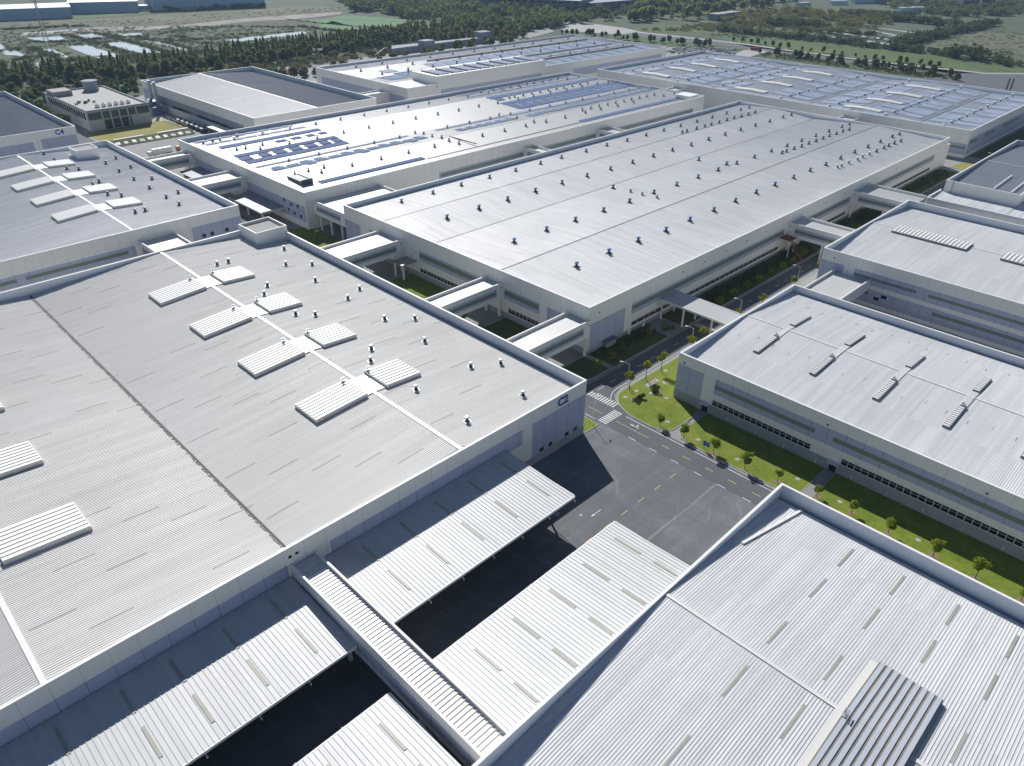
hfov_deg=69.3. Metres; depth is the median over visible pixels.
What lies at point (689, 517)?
yard
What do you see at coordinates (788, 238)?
stair tower
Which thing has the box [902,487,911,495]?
window
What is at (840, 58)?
autumn tree
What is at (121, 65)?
conifer tree
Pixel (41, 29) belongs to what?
power pylon
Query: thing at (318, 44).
autumn tree
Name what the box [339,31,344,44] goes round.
conifer tree
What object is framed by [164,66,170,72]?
broadleaf tree
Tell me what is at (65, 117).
broadleaf tree
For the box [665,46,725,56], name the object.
car park
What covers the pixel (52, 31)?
pond
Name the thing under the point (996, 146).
lawn
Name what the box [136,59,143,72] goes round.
autumn tree
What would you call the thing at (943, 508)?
window
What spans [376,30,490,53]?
entrance building
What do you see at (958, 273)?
factory hall
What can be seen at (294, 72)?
autumn tree
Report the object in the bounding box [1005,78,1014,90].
red gantry
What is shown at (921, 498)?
window
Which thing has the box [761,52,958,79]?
scrub
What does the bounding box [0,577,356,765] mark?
loading canopy
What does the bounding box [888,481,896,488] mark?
window
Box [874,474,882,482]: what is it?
window
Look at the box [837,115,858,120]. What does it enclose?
link bridge
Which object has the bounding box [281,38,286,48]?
conifer tree
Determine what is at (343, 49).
broadleaf tree
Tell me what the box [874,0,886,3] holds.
building
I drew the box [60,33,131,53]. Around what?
hedgerow
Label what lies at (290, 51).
autumn tree
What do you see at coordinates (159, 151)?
lorry
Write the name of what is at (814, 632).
factory hall
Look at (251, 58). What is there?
autumn tree
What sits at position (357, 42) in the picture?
broadleaf tree
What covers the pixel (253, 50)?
broadleaf tree
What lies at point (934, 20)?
hedgerow
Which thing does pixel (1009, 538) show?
window
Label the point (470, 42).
autumn tree
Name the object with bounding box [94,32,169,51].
hedgerow
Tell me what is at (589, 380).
pavement
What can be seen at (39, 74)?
autumn tree
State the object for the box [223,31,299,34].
hedgerow
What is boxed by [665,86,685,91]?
link bridge
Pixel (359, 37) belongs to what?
broadleaf tree
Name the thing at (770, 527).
metal flashing
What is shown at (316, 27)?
hedgerow
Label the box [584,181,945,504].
road
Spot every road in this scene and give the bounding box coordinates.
[77,132,251,222]
[132,142,183,170]
[164,113,199,132]
[299,27,554,69]
[546,22,639,33]
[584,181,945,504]
[622,32,1023,77]
[730,50,766,56]
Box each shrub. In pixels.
[637,393,645,398]
[651,384,659,392]
[714,295,724,303]
[728,288,737,295]
[742,280,751,288]
[755,274,763,281]
[767,268,774,274]
[779,261,787,268]
[789,256,796,261]
[800,249,808,255]
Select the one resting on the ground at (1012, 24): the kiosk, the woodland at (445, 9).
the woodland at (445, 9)
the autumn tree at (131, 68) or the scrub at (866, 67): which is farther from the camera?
the scrub at (866, 67)
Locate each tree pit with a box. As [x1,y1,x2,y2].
[812,494,820,499]
[928,552,938,558]
[1016,597,1023,602]
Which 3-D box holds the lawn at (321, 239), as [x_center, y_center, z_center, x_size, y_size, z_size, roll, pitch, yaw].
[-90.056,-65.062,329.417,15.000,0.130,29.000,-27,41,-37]
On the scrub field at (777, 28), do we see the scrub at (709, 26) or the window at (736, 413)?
the scrub at (709, 26)
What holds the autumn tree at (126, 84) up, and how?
on the ground at (1012, 24)
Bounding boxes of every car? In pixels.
[180,119,188,125]
[185,121,193,126]
[190,123,198,128]
[195,124,202,130]
[199,126,207,132]
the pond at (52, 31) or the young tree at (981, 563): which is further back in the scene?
the pond at (52, 31)
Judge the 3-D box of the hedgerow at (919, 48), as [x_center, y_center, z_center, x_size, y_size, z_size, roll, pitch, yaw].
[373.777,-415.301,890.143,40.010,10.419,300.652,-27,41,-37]
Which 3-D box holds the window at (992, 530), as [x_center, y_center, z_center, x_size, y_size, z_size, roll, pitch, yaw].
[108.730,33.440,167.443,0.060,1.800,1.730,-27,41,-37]
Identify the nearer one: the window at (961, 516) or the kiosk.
the window at (961, 516)
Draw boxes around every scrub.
[0,7,340,29]
[0,25,321,59]
[0,31,509,88]
[1,29,474,92]
[1,29,499,93]
[641,22,878,31]
[705,4,902,26]
[710,31,894,45]
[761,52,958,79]
[924,31,1023,54]
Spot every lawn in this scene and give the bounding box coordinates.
[87,121,184,141]
[287,227,340,246]
[389,274,445,298]
[483,318,528,339]
[563,357,608,378]
[583,417,597,431]
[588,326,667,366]
[618,357,696,429]
[662,169,956,325]
[680,414,824,491]
[812,473,1023,603]
[950,161,976,169]
[968,129,1023,158]
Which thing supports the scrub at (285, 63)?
on the ground at (1012, 24)
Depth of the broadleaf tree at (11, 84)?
588.84 m
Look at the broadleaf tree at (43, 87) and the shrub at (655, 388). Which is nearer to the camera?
the shrub at (655, 388)
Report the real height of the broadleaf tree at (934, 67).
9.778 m
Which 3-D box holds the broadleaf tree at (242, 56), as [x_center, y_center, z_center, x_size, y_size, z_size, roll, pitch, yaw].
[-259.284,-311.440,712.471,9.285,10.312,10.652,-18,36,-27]
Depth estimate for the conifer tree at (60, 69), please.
649.03 m
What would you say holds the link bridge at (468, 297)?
on the campus paving
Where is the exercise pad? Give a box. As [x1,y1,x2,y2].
[645,377,659,387]
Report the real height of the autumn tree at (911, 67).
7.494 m
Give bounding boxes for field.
[0,5,338,30]
[74,11,153,18]
[287,19,413,26]
[325,15,420,21]
[634,25,708,32]
[690,24,874,36]
[711,35,1023,72]
[832,8,952,18]
[925,32,1023,53]
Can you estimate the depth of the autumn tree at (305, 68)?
660.46 m
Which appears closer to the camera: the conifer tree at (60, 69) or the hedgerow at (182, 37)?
the conifer tree at (60, 69)
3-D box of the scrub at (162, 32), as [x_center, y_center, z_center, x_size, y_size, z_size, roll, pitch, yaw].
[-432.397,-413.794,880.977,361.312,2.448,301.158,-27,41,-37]
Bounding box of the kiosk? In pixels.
[602,335,617,347]
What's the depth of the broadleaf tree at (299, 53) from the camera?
741.19 m
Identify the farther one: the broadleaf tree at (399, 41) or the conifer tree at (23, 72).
the broadleaf tree at (399, 41)
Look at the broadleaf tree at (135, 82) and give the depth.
609.66 m
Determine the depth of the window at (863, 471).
185.06 m
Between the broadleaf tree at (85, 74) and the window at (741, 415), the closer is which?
the window at (741, 415)
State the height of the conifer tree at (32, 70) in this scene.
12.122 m
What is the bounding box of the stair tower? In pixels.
[780,234,802,260]
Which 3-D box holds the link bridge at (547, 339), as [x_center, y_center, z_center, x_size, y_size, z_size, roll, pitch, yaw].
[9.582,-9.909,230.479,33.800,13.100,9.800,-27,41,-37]
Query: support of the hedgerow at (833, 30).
on the ground at (1012, 24)
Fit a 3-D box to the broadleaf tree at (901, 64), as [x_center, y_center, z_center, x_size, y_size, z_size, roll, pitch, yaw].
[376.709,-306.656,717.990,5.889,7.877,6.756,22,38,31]
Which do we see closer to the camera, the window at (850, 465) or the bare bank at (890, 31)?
the window at (850, 465)
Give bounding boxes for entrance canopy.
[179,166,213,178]
[228,191,283,217]
[391,247,416,279]
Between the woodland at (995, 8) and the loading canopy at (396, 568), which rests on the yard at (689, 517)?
the loading canopy at (396, 568)
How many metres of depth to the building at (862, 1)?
1324.66 m
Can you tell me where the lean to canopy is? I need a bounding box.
[208,125,228,132]
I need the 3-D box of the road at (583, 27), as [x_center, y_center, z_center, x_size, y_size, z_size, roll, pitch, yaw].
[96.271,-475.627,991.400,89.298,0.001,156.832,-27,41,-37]
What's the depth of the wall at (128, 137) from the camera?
463.70 m
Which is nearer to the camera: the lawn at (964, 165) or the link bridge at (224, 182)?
the link bridge at (224, 182)
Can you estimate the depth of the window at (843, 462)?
188.13 m
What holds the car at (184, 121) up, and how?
on the road at (174, 119)
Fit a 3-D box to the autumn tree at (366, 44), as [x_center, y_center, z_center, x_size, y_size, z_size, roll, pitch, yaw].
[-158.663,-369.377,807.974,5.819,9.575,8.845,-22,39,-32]
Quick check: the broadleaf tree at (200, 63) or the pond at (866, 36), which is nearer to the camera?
the broadleaf tree at (200, 63)
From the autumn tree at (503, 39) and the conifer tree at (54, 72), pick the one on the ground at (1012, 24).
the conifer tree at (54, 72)
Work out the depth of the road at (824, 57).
809.20 m
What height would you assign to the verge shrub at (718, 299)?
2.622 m
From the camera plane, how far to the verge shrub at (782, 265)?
303.34 m
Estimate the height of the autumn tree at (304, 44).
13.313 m
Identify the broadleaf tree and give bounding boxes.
[0,76,5,84]
[5,72,21,83]
[6,81,15,90]
[20,93,33,103]
[21,90,32,99]
[29,87,38,95]
[33,99,44,105]
[35,103,43,108]
[38,84,49,94]
[42,74,53,84]
[45,108,54,114]
[53,81,63,87]
[60,114,71,122]
[65,63,77,76]
[73,80,82,87]
[79,71,93,78]
[105,65,115,76]
[107,82,119,87]
[111,85,122,92]
[117,69,125,78]
[120,86,127,93]
[123,79,132,86]
[130,77,137,85]
[131,85,139,93]
[143,63,149,72]
[160,58,170,71]
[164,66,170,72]
[176,55,185,64]
[196,59,208,68]
[204,57,211,66]
[206,53,218,64]
[207,54,215,66]
[214,61,222,69]
[228,53,241,63]
[240,53,246,63]
[242,60,251,66]
[249,47,257,53]
[278,69,288,75]
[279,48,288,58]
[297,50,302,56]
[298,68,306,77]
[323,41,334,51]
[341,45,347,52]
[342,42,349,53]
[353,38,360,47]
[356,35,363,44]
[377,40,383,46]
[395,36,403,44]
[400,29,409,38]
[452,40,459,48]
[488,37,494,44]
[508,35,514,41]
[702,39,708,45]
[773,47,779,55]
[792,49,798,56]
[830,53,835,60]
[898,62,903,70]
[918,63,925,70]
[929,64,937,71]
[956,72,961,78]
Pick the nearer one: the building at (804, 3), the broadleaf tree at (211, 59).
the broadleaf tree at (211, 59)
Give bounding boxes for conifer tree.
[0,67,5,77]
[12,58,19,68]
[20,63,28,78]
[24,60,31,73]
[30,63,35,75]
[38,62,45,73]
[40,55,46,68]
[46,58,52,75]
[49,55,57,72]
[51,62,58,78]
[56,57,63,75]
[78,58,84,71]
[83,57,91,71]
[87,56,94,71]
[107,50,114,67]
[115,53,119,69]
[119,58,124,69]
[143,48,151,64]
[152,51,159,63]
[171,47,175,57]
[202,46,207,57]
[218,44,221,58]
[221,48,226,61]
[225,44,230,60]
[234,43,239,54]
[236,37,243,50]
[253,37,258,49]
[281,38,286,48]
[286,34,290,44]
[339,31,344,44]
[365,28,370,40]
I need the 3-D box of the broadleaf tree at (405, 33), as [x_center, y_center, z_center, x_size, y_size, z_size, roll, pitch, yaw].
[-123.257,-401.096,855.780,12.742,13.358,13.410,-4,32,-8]
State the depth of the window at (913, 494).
177.79 m
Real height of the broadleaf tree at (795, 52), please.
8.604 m
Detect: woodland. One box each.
[337,22,521,40]
[339,0,700,30]
[627,0,797,21]
[887,0,1023,16]
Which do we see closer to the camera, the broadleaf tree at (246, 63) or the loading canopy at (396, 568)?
the loading canopy at (396, 568)
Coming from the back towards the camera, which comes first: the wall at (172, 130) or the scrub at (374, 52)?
the scrub at (374, 52)
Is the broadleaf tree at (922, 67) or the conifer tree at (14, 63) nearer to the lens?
the conifer tree at (14, 63)
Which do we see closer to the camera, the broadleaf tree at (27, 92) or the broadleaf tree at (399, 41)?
the broadleaf tree at (27, 92)
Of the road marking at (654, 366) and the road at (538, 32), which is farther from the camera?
the road at (538, 32)
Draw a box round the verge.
[619,35,946,76]
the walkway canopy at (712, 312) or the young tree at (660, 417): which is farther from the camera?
the walkway canopy at (712, 312)
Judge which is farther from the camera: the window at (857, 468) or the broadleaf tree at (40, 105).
the broadleaf tree at (40, 105)
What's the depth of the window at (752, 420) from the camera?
203.54 m
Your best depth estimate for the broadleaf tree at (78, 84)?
586.67 m
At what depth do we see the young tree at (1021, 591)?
154.03 m
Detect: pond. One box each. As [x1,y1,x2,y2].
[1,50,22,55]
[24,29,76,33]
[28,36,65,40]
[43,49,67,56]
[67,45,115,57]
[79,34,103,37]
[108,42,159,52]
[121,33,141,35]
[144,39,187,49]
[227,31,306,41]
[317,22,358,29]
[836,33,888,39]
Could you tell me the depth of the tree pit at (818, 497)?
182.62 m
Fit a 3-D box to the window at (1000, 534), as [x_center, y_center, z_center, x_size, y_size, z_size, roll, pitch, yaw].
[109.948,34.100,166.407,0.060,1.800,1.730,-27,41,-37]
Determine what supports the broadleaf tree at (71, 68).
on the ground at (1012, 24)
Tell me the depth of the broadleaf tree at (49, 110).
506.89 m
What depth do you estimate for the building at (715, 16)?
1077.01 m
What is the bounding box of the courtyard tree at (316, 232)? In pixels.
[313,230,319,235]
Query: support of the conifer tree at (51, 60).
on the ground at (1012, 24)
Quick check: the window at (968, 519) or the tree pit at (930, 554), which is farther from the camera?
the window at (968, 519)
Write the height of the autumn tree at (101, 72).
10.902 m
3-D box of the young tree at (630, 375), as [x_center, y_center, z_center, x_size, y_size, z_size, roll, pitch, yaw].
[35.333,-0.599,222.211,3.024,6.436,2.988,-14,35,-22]
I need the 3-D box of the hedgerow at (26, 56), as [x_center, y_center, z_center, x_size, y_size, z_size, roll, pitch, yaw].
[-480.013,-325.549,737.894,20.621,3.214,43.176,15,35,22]
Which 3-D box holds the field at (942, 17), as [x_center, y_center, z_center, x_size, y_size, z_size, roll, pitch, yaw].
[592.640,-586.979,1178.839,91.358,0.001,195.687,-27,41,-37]
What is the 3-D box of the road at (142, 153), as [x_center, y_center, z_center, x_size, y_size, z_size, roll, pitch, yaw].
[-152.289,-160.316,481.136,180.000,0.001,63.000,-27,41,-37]
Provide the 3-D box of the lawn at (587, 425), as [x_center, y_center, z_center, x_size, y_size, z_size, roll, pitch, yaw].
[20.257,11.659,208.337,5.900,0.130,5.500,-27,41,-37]
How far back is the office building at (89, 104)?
503.26 m
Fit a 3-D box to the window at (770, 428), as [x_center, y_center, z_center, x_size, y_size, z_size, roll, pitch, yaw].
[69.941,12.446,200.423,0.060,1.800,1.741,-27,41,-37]
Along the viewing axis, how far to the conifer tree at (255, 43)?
764.85 m
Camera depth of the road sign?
197.65 m
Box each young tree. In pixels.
[594,359,601,373]
[609,352,616,366]
[625,370,634,389]
[643,360,651,378]
[646,328,652,341]
[656,351,668,369]
[657,413,664,425]
[661,321,667,336]
[680,424,689,437]
[687,335,696,343]
[699,327,706,337]
[709,438,720,452]
[741,451,753,468]
[758,293,767,301]
[775,469,784,481]
[791,276,797,281]
[814,485,823,496]
[849,500,858,513]
[885,517,896,531]
[930,538,946,555]
[972,556,991,577]
[1019,587,1023,598]
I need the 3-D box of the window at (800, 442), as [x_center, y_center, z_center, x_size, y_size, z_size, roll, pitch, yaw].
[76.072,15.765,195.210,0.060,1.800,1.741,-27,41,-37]
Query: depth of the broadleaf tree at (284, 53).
731.37 m
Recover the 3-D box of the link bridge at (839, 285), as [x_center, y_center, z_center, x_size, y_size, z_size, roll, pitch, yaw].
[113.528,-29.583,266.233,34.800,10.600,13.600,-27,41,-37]
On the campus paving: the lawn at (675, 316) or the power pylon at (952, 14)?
the lawn at (675, 316)
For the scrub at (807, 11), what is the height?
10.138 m
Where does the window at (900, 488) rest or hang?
in the factory hall at (927, 421)
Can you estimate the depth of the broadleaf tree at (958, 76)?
674.09 m
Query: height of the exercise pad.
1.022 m
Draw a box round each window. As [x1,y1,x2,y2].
[712,400,717,406]
[717,402,722,408]
[722,404,728,411]
[728,407,733,414]
[733,409,739,416]
[739,412,744,419]
[744,414,750,421]
[750,417,756,424]
[756,420,761,426]
[761,422,767,429]
[767,425,773,432]
[773,428,779,435]
[779,430,785,437]
[785,433,791,440]
[791,436,797,443]
[797,439,804,446]
[803,442,810,449]
[840,459,848,466]
[847,462,854,469]
[854,465,861,472]
[860,468,868,475]
[867,471,875,478]
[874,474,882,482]
[881,477,889,485]
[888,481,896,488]
[895,484,903,491]
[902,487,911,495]
[910,491,918,498]
[917,494,926,502]
[925,497,933,505]
[932,501,941,509]
[940,504,949,513]
[948,508,957,516]
[956,511,965,520]
[964,515,973,523]
[971,519,981,527]
[980,522,989,531]
[988,526,998,535]
[996,530,1006,539]
[1005,534,1015,543]
[1013,538,1023,547]
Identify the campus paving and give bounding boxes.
[53,42,1023,496]
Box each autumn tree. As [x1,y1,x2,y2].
[4,66,22,78]
[26,75,37,85]
[35,70,45,81]
[62,70,73,81]
[73,70,79,79]
[88,70,102,79]
[96,67,107,80]
[120,82,130,88]
[126,65,137,76]
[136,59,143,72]
[138,72,148,79]
[149,62,160,76]
[170,59,184,70]
[183,61,193,71]
[186,55,195,66]
[194,68,200,72]
[216,59,225,68]
[233,62,240,67]
[243,49,255,58]
[246,55,258,62]
[254,51,266,64]
[266,48,278,62]
[286,46,296,57]
[290,66,298,76]
[296,42,303,52]
[300,40,307,49]
[300,65,308,75]
[305,47,312,54]
[313,41,321,53]
[318,43,330,55]
[333,39,341,49]
[350,41,356,52]
[364,39,369,47]
[385,30,390,41]
[411,33,416,42]
[465,39,476,47]
[483,23,489,29]
[499,36,507,42]
[838,56,843,63]
[871,58,878,65]
[908,65,914,71]
[947,67,954,75]
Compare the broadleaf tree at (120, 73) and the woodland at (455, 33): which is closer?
the broadleaf tree at (120, 73)
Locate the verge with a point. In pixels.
(645, 39)
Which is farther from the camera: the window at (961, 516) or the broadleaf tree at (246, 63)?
the broadleaf tree at (246, 63)
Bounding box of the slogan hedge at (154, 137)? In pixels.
[110,128,195,145]
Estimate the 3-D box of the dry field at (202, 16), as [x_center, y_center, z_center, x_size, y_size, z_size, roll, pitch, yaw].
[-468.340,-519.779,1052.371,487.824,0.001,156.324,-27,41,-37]
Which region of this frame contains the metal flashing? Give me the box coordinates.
[741,509,802,543]
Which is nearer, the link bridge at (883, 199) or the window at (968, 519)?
the window at (968, 519)
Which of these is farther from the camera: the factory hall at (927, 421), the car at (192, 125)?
the car at (192, 125)
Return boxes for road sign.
[703,441,709,450]
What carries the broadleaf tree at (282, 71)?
on the campus paving
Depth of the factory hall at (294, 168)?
422.37 m
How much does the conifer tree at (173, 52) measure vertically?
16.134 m
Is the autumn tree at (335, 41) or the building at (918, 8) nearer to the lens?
the autumn tree at (335, 41)
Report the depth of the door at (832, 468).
191.26 m
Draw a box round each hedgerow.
[0,45,64,56]
[1,24,89,29]
[15,53,50,59]
[28,34,149,41]
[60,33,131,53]
[68,38,226,45]
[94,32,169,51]
[131,35,198,50]
[162,2,266,10]
[165,24,299,32]
[169,34,235,40]
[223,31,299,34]
[288,19,369,26]
[297,24,343,30]
[377,10,435,19]
[715,21,949,55]
[763,16,825,26]
[797,27,881,34]
[838,8,960,25]
[848,8,920,14]
[885,17,1003,45]
[943,42,1012,58]
[975,51,1023,66]
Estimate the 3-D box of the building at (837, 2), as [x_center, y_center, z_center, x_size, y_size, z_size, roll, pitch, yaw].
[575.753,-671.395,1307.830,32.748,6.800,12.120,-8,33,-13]
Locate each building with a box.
[0,2,72,20]
[43,79,151,131]
[66,0,139,13]
[138,4,149,10]
[144,0,264,9]
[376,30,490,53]
[480,0,591,12]
[586,0,657,12]
[708,11,740,20]
[796,2,811,6]
[828,0,848,4]
[851,0,873,3]
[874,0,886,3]
[896,7,913,11]
[913,6,923,11]
[914,0,929,6]
[957,0,979,6]
[979,0,994,4]
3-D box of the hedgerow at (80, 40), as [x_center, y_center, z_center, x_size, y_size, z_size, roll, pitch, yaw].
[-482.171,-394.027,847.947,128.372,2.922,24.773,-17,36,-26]
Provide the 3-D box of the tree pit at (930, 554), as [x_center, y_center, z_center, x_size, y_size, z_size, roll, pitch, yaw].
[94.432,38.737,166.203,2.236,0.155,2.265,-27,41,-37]
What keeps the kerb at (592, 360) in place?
on the campus paving
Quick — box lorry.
[147,146,172,156]
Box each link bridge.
[137,231,191,254]
[144,150,195,169]
[187,170,247,194]
[312,184,396,239]
[320,230,403,270]
[359,89,389,101]
[425,275,502,316]
[506,311,590,359]
[523,145,550,156]
[595,126,624,137]
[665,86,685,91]
[785,216,855,260]
[805,268,870,301]
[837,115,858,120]
[848,183,925,217]
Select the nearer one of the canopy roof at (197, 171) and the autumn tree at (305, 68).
the canopy roof at (197, 171)
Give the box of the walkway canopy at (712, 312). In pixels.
[658,290,742,334]
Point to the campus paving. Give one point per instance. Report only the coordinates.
(483, 316)
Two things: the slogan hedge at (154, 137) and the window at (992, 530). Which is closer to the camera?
the window at (992, 530)
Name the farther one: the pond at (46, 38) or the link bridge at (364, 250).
the pond at (46, 38)
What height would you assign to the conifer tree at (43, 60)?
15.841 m
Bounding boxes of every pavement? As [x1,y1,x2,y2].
[587,369,610,382]
[620,30,1023,73]
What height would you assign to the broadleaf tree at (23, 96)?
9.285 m
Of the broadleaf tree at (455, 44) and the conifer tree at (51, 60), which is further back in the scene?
the broadleaf tree at (455, 44)
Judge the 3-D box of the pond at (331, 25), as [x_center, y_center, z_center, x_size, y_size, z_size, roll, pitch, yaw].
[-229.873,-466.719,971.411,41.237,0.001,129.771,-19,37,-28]
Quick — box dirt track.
[17,11,340,35]
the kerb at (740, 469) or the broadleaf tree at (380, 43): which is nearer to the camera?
the kerb at (740, 469)
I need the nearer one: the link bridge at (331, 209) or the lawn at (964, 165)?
the link bridge at (331, 209)
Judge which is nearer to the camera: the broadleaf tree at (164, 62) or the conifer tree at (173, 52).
the broadleaf tree at (164, 62)
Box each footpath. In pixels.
[151,114,168,121]
[687,410,834,496]
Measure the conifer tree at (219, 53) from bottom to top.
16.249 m
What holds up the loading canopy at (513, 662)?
on the yard at (689, 517)
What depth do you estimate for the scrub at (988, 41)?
897.51 m
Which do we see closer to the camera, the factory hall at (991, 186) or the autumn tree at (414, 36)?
the factory hall at (991, 186)
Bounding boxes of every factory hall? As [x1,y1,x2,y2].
[0,91,79,156]
[0,140,241,291]
[0,216,586,747]
[140,66,376,129]
[178,72,704,229]
[315,34,665,104]
[343,101,949,354]
[472,483,1023,765]
[597,50,1023,157]
[673,284,1023,560]
[816,200,1023,356]
[925,140,1023,225]
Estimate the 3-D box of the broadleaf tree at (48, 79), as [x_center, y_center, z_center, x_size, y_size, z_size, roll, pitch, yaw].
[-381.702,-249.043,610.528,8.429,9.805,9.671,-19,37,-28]
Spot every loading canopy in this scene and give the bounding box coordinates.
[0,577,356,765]
[293,692,460,765]
[325,450,575,623]
[433,521,689,731]
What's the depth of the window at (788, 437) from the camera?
197.28 m
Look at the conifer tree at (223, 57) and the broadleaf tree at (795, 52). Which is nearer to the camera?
the conifer tree at (223, 57)
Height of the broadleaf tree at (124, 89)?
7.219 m
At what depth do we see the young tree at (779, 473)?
185.83 m
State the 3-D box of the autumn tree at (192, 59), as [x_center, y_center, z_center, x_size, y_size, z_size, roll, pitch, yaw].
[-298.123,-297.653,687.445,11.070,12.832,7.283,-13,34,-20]
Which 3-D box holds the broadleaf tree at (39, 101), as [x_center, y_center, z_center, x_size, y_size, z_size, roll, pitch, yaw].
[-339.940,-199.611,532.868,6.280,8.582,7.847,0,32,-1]
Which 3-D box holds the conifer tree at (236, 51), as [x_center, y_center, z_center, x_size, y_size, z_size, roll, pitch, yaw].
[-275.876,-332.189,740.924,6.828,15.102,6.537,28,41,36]
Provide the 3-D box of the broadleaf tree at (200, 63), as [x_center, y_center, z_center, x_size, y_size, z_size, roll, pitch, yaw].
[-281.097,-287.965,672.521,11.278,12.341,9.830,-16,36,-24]
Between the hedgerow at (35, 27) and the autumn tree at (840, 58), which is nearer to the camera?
the autumn tree at (840, 58)
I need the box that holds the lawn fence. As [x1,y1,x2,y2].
[85,117,187,132]
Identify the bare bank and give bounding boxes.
[823,32,887,40]
[876,29,906,33]
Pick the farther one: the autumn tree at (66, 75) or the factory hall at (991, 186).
the autumn tree at (66, 75)
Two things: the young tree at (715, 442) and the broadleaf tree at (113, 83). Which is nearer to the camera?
the young tree at (715, 442)
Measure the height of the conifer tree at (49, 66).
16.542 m
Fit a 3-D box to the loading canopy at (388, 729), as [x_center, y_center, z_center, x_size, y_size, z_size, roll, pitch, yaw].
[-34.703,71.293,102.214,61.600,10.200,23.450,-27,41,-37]
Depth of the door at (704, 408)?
214.20 m
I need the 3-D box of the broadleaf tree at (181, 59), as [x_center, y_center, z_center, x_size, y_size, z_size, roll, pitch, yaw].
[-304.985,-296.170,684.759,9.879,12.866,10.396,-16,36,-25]
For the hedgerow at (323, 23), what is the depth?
1002.33 m
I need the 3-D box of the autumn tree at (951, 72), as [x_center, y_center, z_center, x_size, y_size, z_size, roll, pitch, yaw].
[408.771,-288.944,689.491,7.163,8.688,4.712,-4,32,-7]
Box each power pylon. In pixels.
[29,0,53,58]
[944,0,959,36]
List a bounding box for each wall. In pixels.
[113,135,143,140]
[156,127,187,133]
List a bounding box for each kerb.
[562,356,609,379]
[587,326,668,367]
[617,356,697,430]
[659,169,957,326]
[679,413,825,491]
[811,473,1022,560]
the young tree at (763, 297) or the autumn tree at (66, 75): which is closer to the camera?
the young tree at (763, 297)
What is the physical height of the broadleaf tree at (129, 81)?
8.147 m
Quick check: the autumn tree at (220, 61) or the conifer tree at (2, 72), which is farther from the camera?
the autumn tree at (220, 61)
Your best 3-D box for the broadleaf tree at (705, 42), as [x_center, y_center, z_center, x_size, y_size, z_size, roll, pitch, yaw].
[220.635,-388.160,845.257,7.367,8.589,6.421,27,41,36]
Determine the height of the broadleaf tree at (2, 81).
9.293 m
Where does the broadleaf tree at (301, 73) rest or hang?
on the campus paving
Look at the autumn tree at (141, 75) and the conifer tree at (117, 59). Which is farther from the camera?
the conifer tree at (117, 59)
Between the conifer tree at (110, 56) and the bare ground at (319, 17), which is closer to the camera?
the conifer tree at (110, 56)
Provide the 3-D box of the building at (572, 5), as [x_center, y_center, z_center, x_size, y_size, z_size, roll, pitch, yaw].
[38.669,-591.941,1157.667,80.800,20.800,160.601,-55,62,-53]
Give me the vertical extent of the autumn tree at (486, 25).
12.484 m
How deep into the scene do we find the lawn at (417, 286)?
285.58 m
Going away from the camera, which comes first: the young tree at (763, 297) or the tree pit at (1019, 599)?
the tree pit at (1019, 599)
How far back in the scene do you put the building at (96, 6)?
1082.22 m
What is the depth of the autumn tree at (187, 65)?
665.76 m
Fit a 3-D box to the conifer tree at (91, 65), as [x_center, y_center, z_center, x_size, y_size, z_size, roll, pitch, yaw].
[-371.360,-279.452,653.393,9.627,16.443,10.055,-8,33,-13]
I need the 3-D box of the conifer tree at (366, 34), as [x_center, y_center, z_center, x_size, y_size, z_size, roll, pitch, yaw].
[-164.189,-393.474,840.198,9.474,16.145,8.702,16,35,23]
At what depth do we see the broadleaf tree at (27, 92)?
552.90 m
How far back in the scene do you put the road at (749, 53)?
810.23 m
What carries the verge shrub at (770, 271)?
on the lawn at (675, 316)
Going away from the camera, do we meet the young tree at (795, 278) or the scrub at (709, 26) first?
the young tree at (795, 278)
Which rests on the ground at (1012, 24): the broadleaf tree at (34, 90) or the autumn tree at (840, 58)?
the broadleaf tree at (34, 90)
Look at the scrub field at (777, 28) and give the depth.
967.18 m
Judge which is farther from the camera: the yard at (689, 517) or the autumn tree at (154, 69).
the autumn tree at (154, 69)
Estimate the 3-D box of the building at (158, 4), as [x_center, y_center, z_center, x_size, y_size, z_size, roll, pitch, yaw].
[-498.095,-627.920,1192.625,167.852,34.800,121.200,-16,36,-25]
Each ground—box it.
[0,0,1023,106]
[252,12,387,23]
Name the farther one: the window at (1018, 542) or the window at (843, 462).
the window at (843, 462)
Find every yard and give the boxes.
[189,421,756,765]
[916,75,1023,92]
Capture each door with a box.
[701,405,706,411]
[828,464,835,472]
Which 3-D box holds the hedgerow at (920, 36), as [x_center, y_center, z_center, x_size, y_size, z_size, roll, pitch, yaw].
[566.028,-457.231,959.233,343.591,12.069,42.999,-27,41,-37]
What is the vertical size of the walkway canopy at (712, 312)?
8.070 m
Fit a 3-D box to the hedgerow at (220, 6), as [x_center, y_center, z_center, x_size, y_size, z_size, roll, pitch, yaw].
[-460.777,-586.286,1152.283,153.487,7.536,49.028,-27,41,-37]
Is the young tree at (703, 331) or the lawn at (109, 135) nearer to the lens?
the young tree at (703, 331)
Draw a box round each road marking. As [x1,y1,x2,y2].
[432,406,760,659]
[586,254,818,516]
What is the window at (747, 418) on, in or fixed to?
in the factory hall at (927, 421)
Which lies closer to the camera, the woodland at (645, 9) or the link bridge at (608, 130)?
the link bridge at (608, 130)
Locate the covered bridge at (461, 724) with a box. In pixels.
[290,550,507,765]
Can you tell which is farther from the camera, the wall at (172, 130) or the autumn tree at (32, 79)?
the autumn tree at (32, 79)

